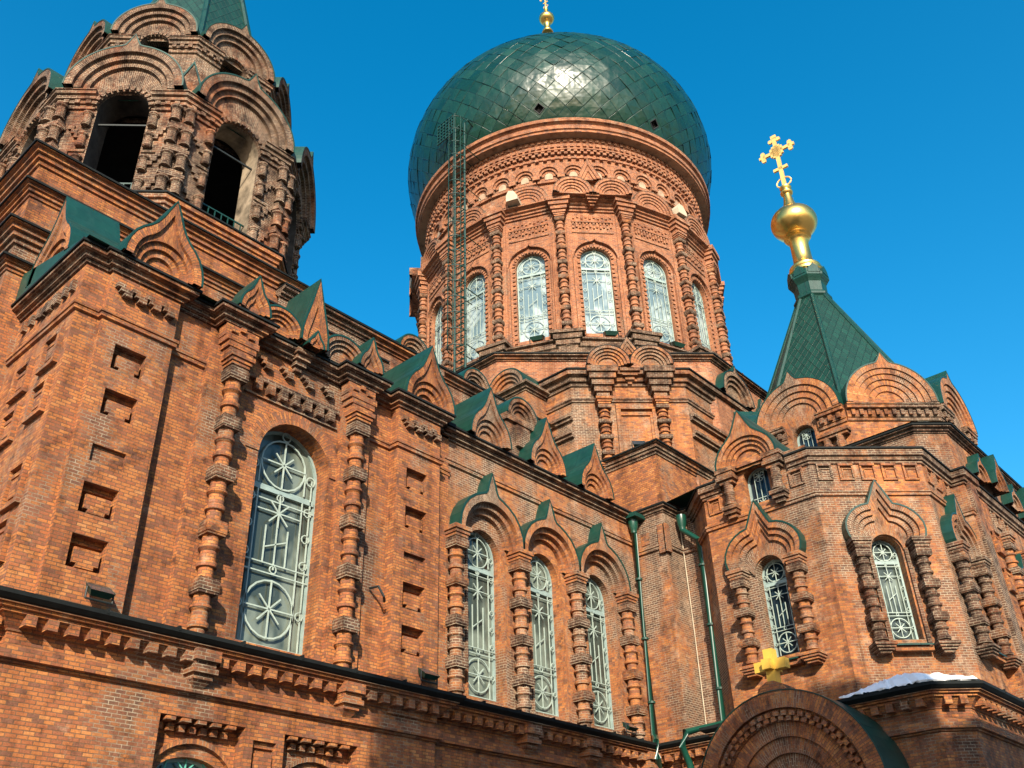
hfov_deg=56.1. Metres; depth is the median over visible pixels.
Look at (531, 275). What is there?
window
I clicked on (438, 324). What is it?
window
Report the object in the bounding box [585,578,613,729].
window
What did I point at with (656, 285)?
window
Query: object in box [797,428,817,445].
window
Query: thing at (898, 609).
window
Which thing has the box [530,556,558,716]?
window
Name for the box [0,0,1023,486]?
sky
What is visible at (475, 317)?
window
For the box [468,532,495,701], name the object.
window
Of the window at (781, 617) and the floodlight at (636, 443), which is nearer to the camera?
the window at (781, 617)
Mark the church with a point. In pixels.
(268, 498)
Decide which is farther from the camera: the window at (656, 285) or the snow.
the window at (656, 285)
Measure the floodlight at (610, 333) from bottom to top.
0.378 m
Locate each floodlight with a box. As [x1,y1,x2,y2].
[84,582,115,604]
[418,667,439,684]
[529,335,544,343]
[603,331,618,336]
[622,722,638,733]
[631,441,644,447]
[669,341,685,349]
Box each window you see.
[156,758,206,767]
[235,431,316,654]
[435,305,442,364]
[466,275,485,362]
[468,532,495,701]
[517,256,548,341]
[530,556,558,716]
[580,250,616,333]
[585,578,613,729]
[643,260,674,343]
[691,283,710,349]
[748,468,771,502]
[762,559,799,656]
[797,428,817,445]
[871,540,918,639]
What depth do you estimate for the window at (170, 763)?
17.43 m
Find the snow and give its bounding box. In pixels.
[839,673,1000,697]
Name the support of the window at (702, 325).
in the church
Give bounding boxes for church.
[0,0,1023,767]
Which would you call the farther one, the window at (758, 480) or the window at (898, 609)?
the window at (758, 480)
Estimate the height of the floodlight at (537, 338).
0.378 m
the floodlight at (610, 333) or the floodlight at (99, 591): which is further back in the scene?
the floodlight at (610, 333)
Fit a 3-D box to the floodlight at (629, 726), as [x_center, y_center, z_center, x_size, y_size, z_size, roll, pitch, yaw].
[3.317,9.620,26.901,0.278,0.310,0.494,-27,-40,34]
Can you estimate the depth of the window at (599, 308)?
41.98 m
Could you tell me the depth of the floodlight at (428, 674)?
21.72 m
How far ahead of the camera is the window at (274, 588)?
21.19 m
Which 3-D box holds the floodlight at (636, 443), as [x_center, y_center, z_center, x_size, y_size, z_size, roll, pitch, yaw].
[4.392,2.089,33.271,0.529,0.361,0.272,0,-32,-3]
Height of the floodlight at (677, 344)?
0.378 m

